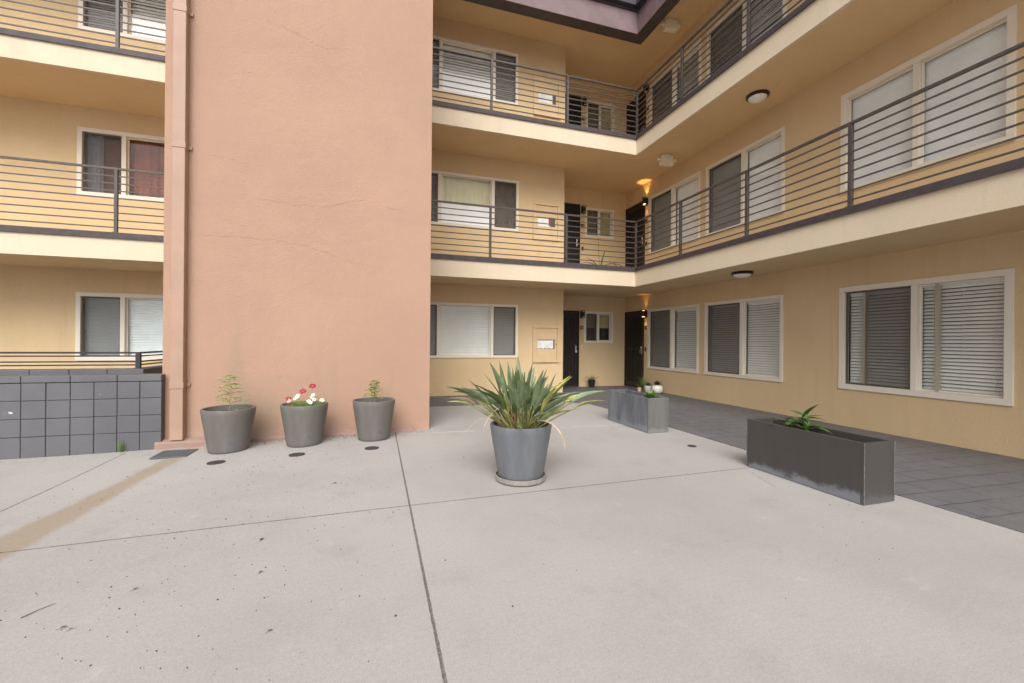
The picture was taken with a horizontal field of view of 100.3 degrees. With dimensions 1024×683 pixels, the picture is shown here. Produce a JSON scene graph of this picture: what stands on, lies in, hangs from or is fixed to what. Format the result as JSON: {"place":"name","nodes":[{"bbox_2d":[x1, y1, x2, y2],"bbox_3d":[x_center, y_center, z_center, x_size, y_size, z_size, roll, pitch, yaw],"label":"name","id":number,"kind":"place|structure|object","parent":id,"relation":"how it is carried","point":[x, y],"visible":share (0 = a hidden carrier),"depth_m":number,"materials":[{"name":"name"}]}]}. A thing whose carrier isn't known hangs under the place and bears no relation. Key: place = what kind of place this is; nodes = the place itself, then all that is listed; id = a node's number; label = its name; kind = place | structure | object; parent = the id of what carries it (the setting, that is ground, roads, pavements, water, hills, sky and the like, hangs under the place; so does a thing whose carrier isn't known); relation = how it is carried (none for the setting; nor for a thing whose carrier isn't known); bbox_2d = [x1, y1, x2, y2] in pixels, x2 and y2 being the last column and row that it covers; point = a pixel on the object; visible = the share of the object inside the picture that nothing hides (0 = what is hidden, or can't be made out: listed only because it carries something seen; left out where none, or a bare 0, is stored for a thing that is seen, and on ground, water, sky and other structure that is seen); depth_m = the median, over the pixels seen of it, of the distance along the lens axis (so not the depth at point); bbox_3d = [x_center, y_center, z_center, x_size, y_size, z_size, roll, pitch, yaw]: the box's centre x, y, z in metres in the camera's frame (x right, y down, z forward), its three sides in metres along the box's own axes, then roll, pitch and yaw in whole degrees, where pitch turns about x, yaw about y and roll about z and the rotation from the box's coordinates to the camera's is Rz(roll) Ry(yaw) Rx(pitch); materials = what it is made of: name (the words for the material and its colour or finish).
{"place":"outdoors","nodes":[
{"label":"outdoors","id":0,"kind":"place"},
{"bbox_2d":[0,365,162,374],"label":"parapet wall","id":1,"kind":"structure","parent":0,"point":[151,369],"depth_m":5.59,"materials":[{"name":"paint"}]},
{"bbox_2d":[0,351,162,368],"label":"handrail","id":2,"kind":"object","parent":1,"relation":"on","point":[138,361],"visible":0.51,"depth_m":5.66,"materials":[{"name":"grey metal"}]},
{"bbox_2d":[0,0,165,368],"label":"apartment wing","id":3,"kind":"structure","parent":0,"point":[82,113],"depth_m":7.44,"materials":[{"name":"beige paint"}]},
{"bbox_2d":[75,292,162,360],"bbox_3d":[-7.002,-0.263,7.869,1.580,1.220,0.142,1,0,-17],"label":"window","id":4,"kind":"structure","parent":3,"relation":"in","point":[102,324],"depth_m":7.78,"materials":[{"name":"beige plastic"}]},
{"bbox_2d":[76,126,164,201],"bbox_3d":[-6.985,-3.203,7.901,1.580,1.210,0.209,1,0,-17],"label":"window","id":5,"kind":"structure","parent":3,"relation":"in","point":[98,147],"depth_m":7.78,"materials":[{"name":"glass"}]},
{"bbox_2d":[78,0,165,43],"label":"window","id":6,"kind":"structure","parent":3,"relation":"in","point":[113,2],"depth_m":7.79,"materials":[{"name":"white glass"}]},
{"bbox_2d":[0,402,1023,682],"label":"courtyard pavement","id":7,"kind":"structure","parent":0,"point":[706,560],"depth_m":2.24,"materials":[{"name":"concrete"}]},
{"bbox_2d":[0,373,165,459],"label":"block wall","id":8,"kind":"structure","parent":7,"relation":"on","point":[59,415],"depth_m":4.63,"materials":[{"name":"paint"}]},
{"bbox_2d":[115,440,126,452],"bbox_3d":[-4.306,1.136,4.719,0.084,0.176,0.210,1,0,-5],"label":"grass tuft","id":9,"kind":"object","parent":7,"relation":"on","point":[120,448],"visible":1,"depth_m":4.71,"materials":[{"name":"green plant"}]},
{"bbox_2d":[149,449,197,459],"bbox_3d":[-3.624,1.216,4.592,0.320,0.033,0.320,1,0,-17],"label":"drain grate","id":10,"kind":"object","parent":7,"relation":"on","point":[173,453],"visible":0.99,"depth_m":4.56,"materials":[{"name":"metal"}]},
{"bbox_2d":[207,460,225,464],"bbox_3d":[-2.941,1.206,4.250,0.159,0.019,0.159,1,0,-17],"label":"drain cover","id":11,"kind":"object","parent":7,"relation":"on","point":[215,462],"visible":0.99,"depth_m":4.24,"materials":[{"name":"metal"}]},
{"bbox_2d":[200,404,255,453],"bbox_3d":[-3.147,0.970,4.750,0.524,0.470,0.524,1,0,-17],"label":"round planter","id":12,"kind":"object","parent":7,"relation":"on","point":[226,430],"visible":0.99,"depth_m":4.58,"materials":[{"name":"concrete"}]},
{"bbox_2d":[213,375,249,409],"bbox_3d":[-3.113,0.579,4.733,0.430,0.428,0.379,1,0,-17],"label":"sprig","id":13,"kind":"object","parent":12,"relation":"on","point":[229,394],"visible":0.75,"depth_m":4.72,"materials":[{"name":"green plant"}]},
{"bbox_2d":[154,0,432,449],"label":"stair tower","id":14,"kind":"structure","parent":7,"relation":"on","point":[297,190],"depth_m":5.33,"materials":[{"name":"paint"}]},
{"bbox_2d":[289,452,304,456],"bbox_3d":[-2.265,1.195,4.503,0.159,0.019,0.159,1,0,-17],"label":"drain cover","id":15,"kind":"object","parent":7,"relation":"on","point":[296,454],"visible":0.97,"depth_m":4.49,"materials":[{"name":"metal"}]},
{"bbox_2d":[280,401,327,447],"bbox_3d":[-2.418,0.958,4.983,0.510,0.470,0.510,1,0,-17],"label":"round planter","id":16,"kind":"object","parent":7,"relation":"on","point":[304,425],"visible":0.92,"depth_m":4.80,"materials":[{"name":"concrete"}]},
{"bbox_2d":[284,384,326,405],"bbox_3d":[-2.409,0.637,4.997,0.499,0.305,0.528,1,0,-17],"label":"cosmos plant","id":17,"kind":"object","parent":16,"relation":"on","point":[302,391],"visible":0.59,"depth_m":4.91,"materials":[{"name":"red plant"}]},
{"bbox_2d":[365,446,378,449],"bbox_3d":[-1.558,1.189,4.755,0.155,0.019,0.155,1,0,-17],"label":"drain cover","id":18,"kind":"object","parent":7,"relation":"on","point":[372,448],"visible":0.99,"depth_m":4.73,"materials":[{"name":"metal"}]},
{"bbox_2d":[352,397,394,441],"bbox_3d":[-1.691,0.949,5.237,0.500,0.475,0.500,1,0,-17],"label":"round planter","id":19,"kind":"object","parent":7,"relation":"on","point":[373,420],"visible":0.97,"depth_m":5.06,"materials":[{"name":"concrete"}]},
{"bbox_2d":[362,380,390,401],"bbox_3d":[-1.673,0.622,5.225,0.395,0.316,0.300,1,0,-17],"label":"sprig","id":20,"kind":"object","parent":19,"relation":"on","point":[374,388],"visible":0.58,"depth_m":5.21,"materials":[{"name":"green plant"}]},
{"bbox_2d":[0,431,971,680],"bbox_3d":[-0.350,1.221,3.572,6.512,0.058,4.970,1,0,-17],"label":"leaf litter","id":21,"kind":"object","parent":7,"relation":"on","point":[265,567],"visible":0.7,"depth_m":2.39,"materials":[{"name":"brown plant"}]},
{"bbox_2d":[495,471,545,486],"bbox_3d":[0.073,1.173,3.724,0.444,0.050,0.444,1,0,-17],"label":"saucer","id":22,"kind":"object","parent":7,"relation":"on","point":[520,483],"visible":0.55,"depth_m":3.53,"materials":[{"name":"beige ceramic"}]},
{"bbox_2d":[490,419,551,480],"bbox_3d":[0.075,0.942,3.724,0.536,0.462,0.536,1,0,-17],"label":"round planter","id":23,"kind":"object","parent":22,"relation":"on","point":[520,455],"visible":0.76,"depth_m":3.52,"materials":[{"name":"concrete"}]},
{"bbox_2d":[447,357,602,447],"bbox_3d":[0.106,0.490,3.709,1.035,0.717,1.202,1,0,39],"label":"agave plant","id":24,"kind":"object","parent":23,"relation":"in","point":[520,407],"visible":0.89,"depth_m":3.61,"materials":[{"name":"green plant"}]},
{"bbox_2d":[608,389,668,432],"bbox_3d":[1.795,0.982,6.184,0.314,0.461,1.034,1,0,-17],"label":"box planter","id":25,"kind":"object","parent":7,"relation":"on","point":[633,409],"visible":0.99,"depth_m":5.88,"materials":[{"name":"concrete"}]},
{"bbox_2d":[641,389,659,397],"bbox_3d":[1.892,0.738,5.858,0.332,0.171,0.334,1,0,-17],"label":"leafy plant","id":26,"kind":"object","parent":25,"relation":"in","point":[651,394],"visible":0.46,"depth_m":5.82,"materials":[{"name":"green plant"}]},
{"bbox_2d":[746,417,894,504],"bbox_3d":[2.616,0.989,3.732,0.329,0.461,1.064,1,0,-17],"label":"box planter","id":27,"kind":"object","parent":7,"relation":"on","point":[856,468],"visible":1,"depth_m":3.47,"materials":[{"name":"metal"}]},
{"bbox_2d":[770,404,831,433],"bbox_3d":[2.589,0.709,3.794,0.369,0.363,0.474,1,0,-17],"label":"leafy plant","id":28,"kind":"object","parent":27,"relation":"on","point":[805,424],"visible":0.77,"depth_m":3.79,"materials":[{"name":"green plant"}]},
{"bbox_2d":[429,386,1023,532],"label":"walkway","id":29,"kind":"structure","parent":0,"point":[988,487],"depth_m":4.39,"materials":[{"name":"grey tile"}]},
{"bbox_2d":[588,380,594,386],"bbox_3d":[2.118,1.117,11.371,0.200,0.190,0.200,1,0,-17],"label":"flower pot","id":30,"kind":"object","parent":29,"relation":"on","point":[591,383],"visible":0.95,"depth_m":11.30,"materials":[{"name":"black plastic"}]},
{"bbox_2d":[644,385,650,391],"bbox_3d":[3.277,1.143,10.308,0.168,0.160,0.168,1,0,-17],"label":"flower pot","id":31,"kind":"object","parent":29,"relation":"on","point":[648,388],"visible":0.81,"depth_m":10.25,"materials":[{"name":"white ceramic"}]},
{"bbox_2d":[651,385,662,393],"bbox_3d":[3.418,1.124,10.059,0.264,0.200,0.264,1,0,-17],"label":"flower pot","id":32,"kind":"object","parent":29,"relation":"on","point":[658,389],"visible":0.92,"depth_m":9.96,"materials":[{"name":"white ceramic"}]},
{"bbox_2d":[430,0,1023,458],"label":"apartment building","id":33,"kind":"structure","parent":0,"point":[848,190],"depth_m":7.70,"materials":[{"name":"beige paint"}]},
{"bbox_2d":[430,302,517,357],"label":"window","id":34,"kind":"structure","parent":33,"relation":"in","point":[454,333],"depth_m":9.58,"materials":[{"name":"beige plastic"}]},
{"bbox_2d":[431,170,518,231],"bbox_3d":[-1.105,-3.100,9.467,2.580,1.160,0.194,1,0,-17],"label":"window","id":35,"kind":"structure","parent":33,"relation":"in","point":[499,192],"depth_m":9.58,"materials":[{"name":"white glass"}]},
{"bbox_2d":[432,35,517,104],"bbox_3d":[-1.097,-5.980,9.456,2.540,1.180,0.182,1,0,-17],"label":"window","id":36,"kind":"structure","parent":33,"relation":"in","point":[438,41],"depth_m":9.56,"materials":[{"name":"white glass"}]},
{"bbox_2d":[532,325,559,362],"bbox_3d":[0.794,0.060,9.970,0.660,0.855,0.039,1,0,-17],"label":"wall cabinet","id":37,"kind":"object","parent":33,"relation":"attached to","point":[545,347],"depth_m":9.97,"materials":[{"name":"beige paint"}]},
{"bbox_2d":[535,328,556,359],"bbox_3d":[0.791,0.060,9.979,0.542,0.737,0.014,1,0,-17],"label":"door","id":38,"kind":"structure","parent":37,"relation":"in","point":[545,338],"depth_m":9.98,"materials":[{"name":"beige paint"}]},
{"bbox_2d":[533,202,559,240],"bbox_3d":[0.806,-2.793,9.965,0.670,0.860,0.039,1,0,-17],"label":"wall cabinet","id":39,"kind":"object","parent":33,"relation":"attached to","point":[539,206],"depth_m":9.97,"materials":[{"name":"beige paint"}]},
{"bbox_2d":[535,205,556,237],"bbox_3d":[0.803,-2.793,9.974,0.552,0.742,0.014,1,0,-17],"label":"door","id":40,"kind":"structure","parent":39,"relation":"in","point":[538,207],"depth_m":9.97,"materials":[{"name":"beige paint"}]},
{"bbox_2d":[533,77,560,119],"bbox_3d":[0.822,-5.663,9.962,0.670,0.860,0.039,1,0,-17],"label":"wall cabinet","id":41,"kind":"object","parent":33,"relation":"attached to","point":[545,96],"depth_m":9.96,"materials":[{"name":"beige paint"}]},
{"bbox_2d":[536,81,557,115],"bbox_3d":[0.819,-5.663,9.970,0.552,0.742,0.016,1,0,-17],"label":"door","id":42,"kind":"structure","parent":41,"relation":"in","point":[540,84],"depth_m":9.97,"materials":[{"name":"beige paint"}]},
{"bbox_2d":[563,310,578,386],"bbox_3d":[1.355,0.191,11.340,0.910,2.031,0.159,1,0,-17],"label":"door","id":43,"kind":"structure","parent":33,"relation":"in","point":[570,318],"depth_m":11.41,"materials":[{"name":"black"}]},
{"bbox_2d":[564,203,579,262],"bbox_3d":[1.381,-2.659,11.340,0.910,2.031,0.159,1,0,-17],"label":"door","id":44,"kind":"structure","parent":33,"relation":"in","point":[569,208],"depth_m":11.42,"materials":[{"name":"black"}]},
{"bbox_2d":[565,94,580,125],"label":"door","id":45,"kind":"structure","parent":33,"relation":"in","point":[571,101],"depth_m":11.42,"materials":[{"name":"black"}]},
{"bbox_2d":[580,310,584,317],"bbox_3d":[1.891,-0.723,11.413,0.108,0.200,0.133,1,0,-17],"label":"wall sconce","id":46,"kind":"object","parent":33,"relation":"attached to","point":[582,314],"depth_m":11.36,"materials":[{"name":"brown metal"}]},
{"bbox_2d":[581,205,585,213],"bbox_3d":[1.916,-3.523,11.413,0.108,0.200,0.133,1,0,-17],"label":"wall sconce","id":47,"kind":"object","parent":33,"relation":"attached to","point":[583,209],"depth_m":11.37,"materials":[{"name":"brown metal"}]},
{"bbox_2d":[582,97,586,105],"bbox_3d":[1.942,-6.403,11.413,0.108,0.200,0.133,1,0,-17],"label":"wall sconce","id":48,"kind":"object","parent":33,"relation":"attached to","point":[584,103],"depth_m":11.37,"materials":[{"name":"brown metal"}]},
{"bbox_2d":[584,311,612,342],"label":"window","id":49,"kind":"structure","parent":33,"relation":"in","point":[598,326],"depth_m":11.63,"materials":[{"name":"beige plastic"}]},
{"bbox_2d":[585,207,613,239],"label":"window","id":50,"kind":"structure","parent":33,"relation":"in","point":[594,212],"depth_m":11.63,"materials":[{"name":"beige plastic"}]},
{"bbox_2d":[586,100,614,131],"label":"window","id":51,"kind":"structure","parent":33,"relation":"in","point":[591,105],"depth_m":11.63,"materials":[{"name":"beige plastic"}]},
{"bbox_2d":[583,246,620,265],"bbox_3d":[2.254,-2.122,10.718,1.236,0.985,0.278,1,0,-10],"label":"strappy plant","id":52,"kind":"object","parent":33,"relation":"on","point":[601,260],"visible":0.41,"depth_m":10.65,"materials":[{"name":"green plant"}]},
{"bbox_2d":[624,311,643,388],"bbox_3d":[3.286,0.208,11.449,0.159,2.031,0.897,1,0,-17],"label":"door","id":53,"kind":"structure","parent":33,"relation":"in","point":[634,324],"depth_m":11.48,"materials":[{"name":"black wood"}]},
{"bbox_2d":[625,201,644,266],"bbox_3d":[3.312,-2.642,11.449,0.159,2.031,0.897,1,0,-17],"label":"door","id":54,"kind":"structure","parent":33,"relation":"in","point":[636,212],"depth_m":11.51,"materials":[{"name":"black"}]},
{"bbox_2d":[626,92,645,134],"bbox_3d":[3.338,-5.522,11.449,0.159,2.031,0.897,1,0,-17],"label":"door","id":55,"kind":"structure","parent":33,"relation":"in","point":[629,107],"depth_m":11.52,"materials":[{"name":"black"}]},
{"bbox_2d":[641,310,646,317],"bbox_3d":[3.366,-0.710,10.923,0.133,0.200,0.108,1,0,-17],"label":"wall sconce","id":56,"kind":"object","parent":33,"relation":"attached to","point":[643,313],"depth_m":10.89,"materials":[{"name":"brown metal"}]},
{"bbox_2d":[642,197,647,205],"bbox_3d":[3.392,-3.580,10.923,0.133,0.200,0.108,1,0,-17],"label":"wall sconce","id":57,"kind":"object","parent":33,"relation":"attached to","point":[644,201],"depth_m":10.89,"materials":[{"name":"brown metal"}]},
{"bbox_2d":[643,83,648,93],"bbox_3d":[3.418,-6.460,10.923,0.133,0.200,0.108,1,0,-17],"label":"wall sconce","id":58,"kind":"object","parent":33,"relation":"attached to","point":[646,89],"depth_m":10.89,"materials":[{"name":"brown metal"}]},
{"bbox_2d":[657,154,675,166],"bbox_3d":[3.374,-3.959,9.339,0.442,0.239,0.110,1,0,-10],"label":"emergency light","id":59,"kind":"object","parent":33,"relation":"attached to","point":[667,160],"visible":1,"depth_m":9.29,"materials":[{"name":"beige plastic"}]},
{"bbox_2d":[661,18,679,32],"bbox_3d":[3.427,-6.839,9.253,0.442,0.239,0.110,1,0,-10],"label":"emergency light","id":60,"kind":"object","parent":33,"relation":"attached to","point":[669,25],"visible":1,"depth_m":9.21,"materials":[{"name":"beige plastic"}]},
{"bbox_2d":[647,304,698,373],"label":"window","id":61,"kind":"structure","parent":33,"relation":"in","point":[661,321],"depth_m":9.98,"materials":[{"name":"beige plastic"}]},
{"bbox_2d":[648,171,699,254],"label":"window","id":62,"kind":"structure","parent":33,"relation":"in","point":[686,187],"depth_m":9.98,"materials":[{"name":"grey glass"}]},
{"bbox_2d":[649,38,700,124],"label":"window","id":63,"kind":"structure","parent":33,"relation":"in","point":[698,47],"depth_m":10.13,"materials":[{"name":"white glass"}]},
{"bbox_2d":[731,271,753,277],"bbox_3d":[3.966,-1.144,7.363,0.340,0.098,0.340,1,0,-17],"label":"ceiling light","id":64,"kind":"object","parent":33,"relation":"attached to","point":[740,274],"visible":1,"depth_m":7.26,"materials":[{"name":"white glass"}]},
{"bbox_2d":[704,294,783,381],"bbox_3d":[4.371,-0.056,8.111,0.162,1.490,1.820,1,0,-17],"label":"window","id":65,"kind":"structure","parent":33,"relation":"in","point":[725,322],"depth_m":8.05,"materials":[{"name":"beige plastic"}]},
{"bbox_2d":[705,126,784,237],"bbox_3d":[4.387,-2.908,8.108,0.142,1.465,1.820,1,0,-17],"label":"window","id":66,"kind":"structure","parent":33,"relation":"in","point":[735,163],"depth_m":8.04,"materials":[{"name":"white glass"}]},
{"bbox_2d":[707,0,785,78],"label":"window","id":67,"kind":"structure","parent":33,"relation":"in","point":[744,5],"depth_m":8.36,"materials":[{"name":"grey glass"}]},
{"bbox_2d":[746,89,769,103],"bbox_3d":[4.062,-4.024,7.071,0.340,0.098,0.340,1,0,-17],"label":"ceiling light","id":68,"kind":"object","parent":33,"relation":"attached to","point":[758,96],"visible":1,"depth_m":6.99,"materials":[{"name":"white glass"}]},
{"bbox_2d":[838,268,1014,405],"bbox_3d":[5.189,-0.048,5.491,0.162,1.490,1.830,1,0,-17],"label":"window","id":69,"kind":"structure","parent":33,"relation":"in","point":[890,343],"depth_m":5.38,"materials":[{"name":"beige plastic"}]},
{"bbox_2d":[840,4,1016,194],"bbox_3d":[5.205,-2.901,5.488,0.142,1.465,1.830,1,0,-17],"label":"window","id":70,"kind":"structure","parent":33,"relation":"in","point":[1003,37],"depth_m":5.33,"materials":[{"name":"white glass"}]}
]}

